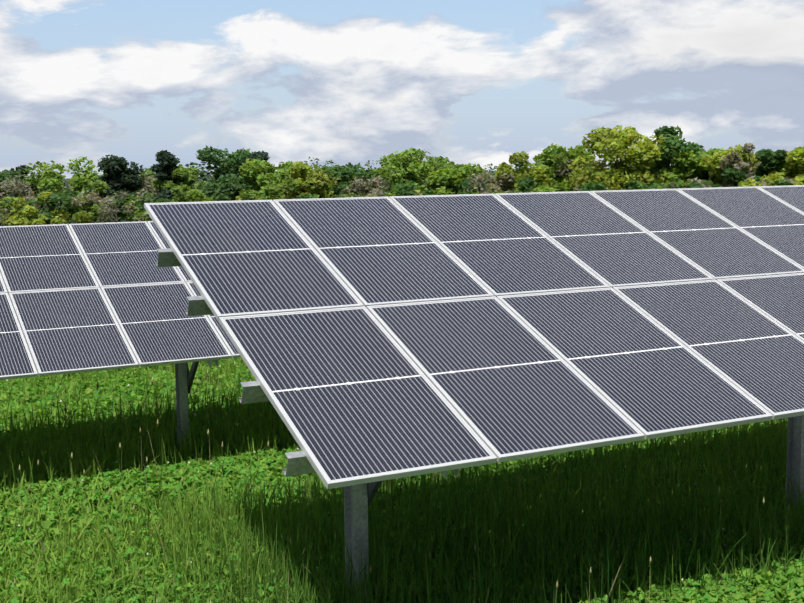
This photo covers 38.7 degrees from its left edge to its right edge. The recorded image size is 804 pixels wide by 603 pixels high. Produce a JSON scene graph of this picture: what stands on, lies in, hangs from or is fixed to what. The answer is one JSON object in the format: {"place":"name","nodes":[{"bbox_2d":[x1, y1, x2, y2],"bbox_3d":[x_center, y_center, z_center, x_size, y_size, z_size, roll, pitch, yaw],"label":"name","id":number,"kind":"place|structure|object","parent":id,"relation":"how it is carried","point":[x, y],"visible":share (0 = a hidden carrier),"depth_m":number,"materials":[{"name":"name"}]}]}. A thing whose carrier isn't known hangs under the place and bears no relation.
{"place":"outdoors","nodes":[
{"label":"outdoors","id":0,"kind":"place"},
{"bbox_2d":[0,169,803,602],"bbox_3d":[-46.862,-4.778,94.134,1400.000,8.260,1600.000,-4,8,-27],"label":"meadow","id":1,"kind":"structure","parent":0,"point":[246,447],"depth_m":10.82,"materials":[{"name":"plant"}]},
{"bbox_2d":[0,197,15,216],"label":"fresh shrub","id":2,"kind":"object","parent":1,"relation":"on","point":[4,203],"visible":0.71,"depth_m":101.26,"materials":[{"name":"green plant"}]},
{"bbox_2d":[0,168,25,210],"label":"tree","id":3,"kind":"object","parent":1,"relation":"on","point":[5,173],"visible":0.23,"depth_m":109.85,"materials":[{"name":"green plant"}]},
{"bbox_2d":[0,196,36,225],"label":"pale shrub","id":4,"kind":"object","parent":1,"relation":"on","point":[4,210],"visible":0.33,"depth_m":99.97,"materials":[{"name":"green plant"}]},
{"bbox_2d":[9,165,36,200],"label":"pine tree","id":5,"kind":"object","parent":1,"relation":"on","point":[22,167],"visible":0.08,"depth_m":110.47,"materials":[{"name":"green plant"}]},
{"bbox_2d":[0,175,78,218],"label":"pale tree","id":6,"kind":"object","parent":1,"relation":"on","point":[16,188],"visible":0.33,"depth_m":105.27,"materials":[{"name":"green plant"}]},
{"bbox_2d":[1,191,91,225],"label":"lime shrub","id":7,"kind":"object","parent":1,"relation":"on","point":[32,216],"visible":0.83,"depth_m":97.72,"materials":[{"name":"green plant"}]},
{"bbox_2d":[7,187,86,224],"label":"shrub","id":8,"kind":"object","parent":1,"relation":"on","point":[63,198],"visible":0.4,"depth_m":100.60,"materials":[{"name":"green plant"}]},
{"bbox_2d":[23,156,154,222],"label":"fresh tree","id":9,"kind":"object","parent":1,"relation":"on","point":[50,180],"visible":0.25,"depth_m":107.78,"materials":[{"name":"green plant"}]},
{"bbox_2d":[69,191,127,223],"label":"fresh shrub","id":10,"kind":"object","parent":1,"relation":"on","point":[93,211],"visible":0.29,"depth_m":105.47,"materials":[{"name":"green plant"}]},
{"bbox_2d":[70,187,153,222],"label":"pale shrub","id":11,"kind":"object","parent":1,"relation":"on","point":[104,201],"visible":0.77,"depth_m":97.61,"materials":[{"name":"green plant"}]},
{"bbox_2d":[84,154,143,214],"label":"pine tree","id":12,"kind":"object","parent":1,"relation":"on","point":[119,176],"visible":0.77,"depth_m":106.34,"materials":[{"name":"green plant"}]},
{"bbox_2d":[0,221,240,448],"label":"solar row","id":13,"kind":"object","parent":1,"relation":"on","point":[86,297],"visible":0.42,"depth_m":12.77,"materials":[{"name":"silver metal"}]},
{"bbox_2d":[103,191,169,222],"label":"shrub","id":14,"kind":"object","parent":1,"relation":"on","point":[140,205],"visible":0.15,"depth_m":100.38,"materials":[{"name":"green plant"}]},
{"bbox_2d":[133,175,159,216],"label":"pale tree","id":15,"kind":"object","parent":1,"relation":"on","point":[148,184],"visible":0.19,"depth_m":108.07,"materials":[{"name":"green plant"}]},
{"bbox_2d":[125,182,205,221],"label":"fresh shrub","id":16,"kind":"object","parent":1,"relation":"on","point":[196,194],"visible":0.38,"depth_m":99.11,"materials":[{"name":"green plant"}]},
{"bbox_2d":[132,174,206,215],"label":"fresh tree","id":17,"kind":"object","parent":1,"relation":"on","point":[194,185],"depth_m":138.14,"materials":[{"name":"green plant"}]},
{"bbox_2d":[149,150,191,201],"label":"pine tree","id":18,"kind":"object","parent":1,"relation":"on","point":[165,159],"visible":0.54,"depth_m":103.03,"materials":[{"name":"green plant"}]},
{"bbox_2d":[152,164,214,201],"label":"fresh tree","id":19,"kind":"object","parent":1,"relation":"on","point":[188,176],"visible":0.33,"depth_m":103.23,"materials":[{"name":"green plant"}]},
{"bbox_2d":[194,167,212,186],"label":"tree","id":20,"kind":"object","parent":1,"relation":"on","point":[204,174],"visible":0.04,"depth_m":216.31,"materials":[{"name":"green plant"}]},
{"bbox_2d":[185,145,259,200],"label":"tree","id":21,"kind":"object","parent":1,"relation":"on","point":[228,182],"visible":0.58,"depth_m":112.04,"materials":[{"name":"green plant"}]},
{"bbox_2d":[202,194,261,201],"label":"lime shrub","id":22,"kind":"object","parent":1,"relation":"on","point":[238,199],"visible":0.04,"depth_m":102.71,"materials":[{"name":"green plant"}]},
{"bbox_2d":[215,193,256,200],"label":"shrub","id":23,"kind":"object","parent":1,"relation":"on","point":[222,197],"visible":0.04,"depth_m":98.24,"materials":[{"name":"green plant"}]},
{"bbox_2d":[240,150,271,185],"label":"pine tree","id":24,"kind":"object","parent":1,"relation":"on","point":[263,155],"depth_m":110.05,"materials":[{"name":"green plant"}]},
{"bbox_2d":[238,158,303,200],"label":"fresh tree","id":25,"kind":"object","parent":1,"relation":"on","point":[257,173],"visible":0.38,"depth_m":105.56,"materials":[{"name":"green plant"}]},
{"bbox_2d":[238,179,319,199],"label":"fresh shrub","id":26,"kind":"object","parent":1,"relation":"on","point":[271,191],"visible":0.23,"depth_m":96.69,"materials":[{"name":"green plant"}]},
{"bbox_2d":[285,189,321,198],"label":"pale shrub","id":27,"kind":"object","parent":1,"relation":"on","point":[300,191],"visible":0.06,"depth_m":101.23,"materials":[{"name":"green plant"}]},
{"bbox_2d":[272,157,337,183],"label":"tree","id":28,"kind":"object","parent":1,"relation":"on","point":[314,164],"visible":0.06,"depth_m":206.75,"materials":[{"name":"green plant"}]},
{"bbox_2d":[280,161,341,198],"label":"lime tree","id":29,"kind":"object","parent":1,"relation":"on","point":[309,179],"visible":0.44,"depth_m":101.05,"materials":[{"name":"green plant"}]},
{"bbox_2d":[296,193,356,198],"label":"shrub","id":30,"kind":"object","parent":1,"relation":"on","point":[306,196],"visible":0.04,"depth_m":93.72,"materials":[{"name":"green plant"}]},
{"bbox_2d":[319,162,377,197],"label":"tree","id":31,"kind":"object","parent":1,"relation":"on","point":[349,173],"visible":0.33,"depth_m":103.01,"materials":[{"name":"green plant"}]},
{"bbox_2d":[341,176,387,197],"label":"pale tree","id":32,"kind":"object","parent":1,"relation":"on","point":[359,185],"visible":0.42,"depth_m":100.00,"materials":[{"name":"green plant"}]},
{"bbox_2d":[341,191,388,197],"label":"fresh shrub","id":33,"kind":"object","parent":1,"relation":"on","point":[361,194],"visible":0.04,"depth_m":99.89,"materials":[{"name":"green plant"}]},
{"bbox_2d":[339,158,419,174],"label":"tree","id":34,"kind":"object","parent":1,"relation":"on","point":[367,164],"visible":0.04,"depth_m":188.93,"materials":[{"name":"green plant"}]},
{"bbox_2d":[351,183,421,196],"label":"pale shrub","id":35,"kind":"object","parent":1,"relation":"on","point":[381,193],"visible":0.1,"depth_m":90.38,"materials":[{"name":"green plant"}]},
{"bbox_2d":[368,148,454,196],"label":"fresh tree","id":36,"kind":"object","parent":1,"relation":"on","point":[400,168],"visible":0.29,"depth_m":104.24,"materials":[{"name":"green plant"}]},
{"bbox_2d":[388,190,445,196],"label":"lime shrub","id":37,"kind":"object","parent":1,"relation":"on","point":[391,194],"depth_m":95.65,"materials":[{"name":"green plant"}]},
{"bbox_2d":[389,179,475,195],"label":"shrub","id":38,"kind":"object","parent":1,"relation":"on","point":[399,191],"visible":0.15,"depth_m":91.58,"materials":[{"name":"green plant"}]},
{"bbox_2d":[425,163,484,194],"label":"fresh tree","id":39,"kind":"object","parent":1,"relation":"on","point":[452,176],"visible":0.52,"depth_m":98.12,"materials":[{"name":"green plant"}]},
{"bbox_2d":[433,186,502,194],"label":"fresh shrub","id":40,"kind":"object","parent":1,"relation":"on","point":[440,191],"visible":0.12,"depth_m":90.71,"materials":[{"name":"green plant"}]},
{"bbox_2d":[144,185,803,601],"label":"solar row","id":41,"kind":"object","parent":1,"relation":"on","point":[376,341],"visible":1,"depth_m":7.66,"materials":[{"name":"blue glass"}]},
{"bbox_2d":[464,172,513,193],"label":"pale tree","id":42,"kind":"object","parent":1,"relation":"on","point":[481,178],"visible":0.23,"depth_m":92.23,"materials":[{"name":"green plant"}]},
{"bbox_2d":[484,187,517,192],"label":"pale shrub","id":43,"kind":"object","parent":1,"relation":"on","point":[493,190],"visible":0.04,"depth_m":91.35,"materials":[{"name":"green plant"}]},
{"bbox_2d":[480,163,522,192],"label":"tree","id":44,"kind":"object","parent":1,"relation":"on","point":[493,173],"visible":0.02,"depth_m":184.65,"materials":[{"name":"green plant"}]},
{"bbox_2d":[491,151,552,191],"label":"lime tree","id":45,"kind":"object","parent":1,"relation":"on","point":[520,160],"visible":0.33,"depth_m":93.56,"materials":[{"name":"green plant"}]},
{"bbox_2d":[508,175,537,192],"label":"shrub","id":46,"kind":"object","parent":1,"relation":"on","point":[523,184],"visible":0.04,"depth_m":88.58,"materials":[{"name":"green plant"}]},
{"bbox_2d":[515,183,572,192],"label":"fresh shrub","id":47,"kind":"object","parent":1,"relation":"on","point":[549,188],"visible":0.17,"depth_m":89.20,"materials":[{"name":"green plant"}]},
{"bbox_2d":[531,143,595,191],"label":"fresh tree","id":48,"kind":"object","parent":1,"relation":"on","point":[549,159],"visible":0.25,"depth_m":96.15,"materials":[{"name":"green plant"}]},
{"bbox_2d":[556,159,606,177],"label":"pale tree","id":49,"kind":"object","parent":1,"relation":"on","point":[602,164],"visible":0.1,"depth_m":94.40,"materials":[{"name":"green plant"}]},
{"bbox_2d":[573,185,607,190],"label":"pale shrub","id":50,"kind":"object","parent":1,"relation":"on","point":[576,188],"visible":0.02,"depth_m":85.17,"materials":[{"name":"green plant"}]},
{"bbox_2d":[568,125,677,190],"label":"lime tree","id":51,"kind":"object","parent":1,"relation":"on","point":[615,142],"visible":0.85,"depth_m":87.35,"materials":[{"name":"green plant"}]},
{"bbox_2d":[582,179,683,190],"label":"shrub","id":52,"kind":"object","parent":1,"relation":"on","point":[596,186],"visible":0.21,"depth_m":83.57,"materials":[{"name":"green plant"}]},
{"bbox_2d":[636,181,678,189],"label":"fresh shrub","id":53,"kind":"object","parent":1,"relation":"on","point":[667,184],"visible":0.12,"depth_m":81.56,"materials":[{"name":"green plant"}]},
{"bbox_2d":[629,125,705,184],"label":"tree","id":54,"kind":"object","parent":1,"relation":"on","point":[672,133],"visible":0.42,"depth_m":88.23,"materials":[{"name":"green plant"}]},
{"bbox_2d":[662,178,711,187],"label":"pale shrub","id":55,"kind":"object","parent":1,"relation":"on","point":[698,181],"visible":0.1,"depth_m":81.16,"materials":[{"name":"green plant"}]},
{"bbox_2d":[661,148,724,186],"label":"fresh tree","id":56,"kind":"object","parent":1,"relation":"on","point":[690,165],"visible":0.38,"depth_m":87.57,"materials":[{"name":"green plant"}]},
{"bbox_2d":[684,165,747,187],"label":"shrub","id":57,"kind":"object","parent":1,"relation":"on","point":[730,177],"visible":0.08,"depth_m":82.40,"materials":[{"name":"green plant"}]},
{"bbox_2d":[699,144,759,186],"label":"lime tree","id":58,"kind":"object","parent":1,"relation":"on","point":[711,163],"visible":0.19,"depth_m":85.48,"materials":[{"name":"green plant"}]},
{"bbox_2d":[719,143,761,186],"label":"pale tree","id":59,"kind":"object","parent":1,"relation":"on","point":[736,161],"visible":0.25,"depth_m":83.40,"materials":[{"name":"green plant"}]},
{"bbox_2d":[738,177,803,186],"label":"lime shrub","id":60,"kind":"object","parent":1,"relation":"on","point":[798,181],"visible":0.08,"depth_m":76.46,"materials":[{"name":"green plant"}]},
{"bbox_2d":[750,177,794,186],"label":"pale shrub","id":61,"kind":"object","parent":1,"relation":"on","point":[785,179],"visible":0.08,"depth_m":74.73,"materials":[{"name":"green plant"}]},
{"bbox_2d":[754,149,794,181],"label":"tree","id":62,"kind":"object","parent":1,"relation":"on","point":[770,159],"visible":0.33,"depth_m":80.01,"materials":[{"name":"green plant"}]},
{"bbox_2d":[756,146,803,185],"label":"lime tree","id":63,"kind":"object","parent":1,"relation":"on","point":[794,163],"visible":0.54,"depth_m":79.08,"materials":[{"name":"green plant"}]},
{"bbox_2d":[771,180,792,185],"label":"shrub","id":64,"kind":"object","parent":1,"relation":"on","point":[785,183],"visible":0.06,"depth_m":70.42,"materials":[{"name":"green plant"}]},
{"bbox_2d":[0,0,803,177],"label":"sky","id":65,"kind":"structure","parent":0,"point":[483,82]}
]}

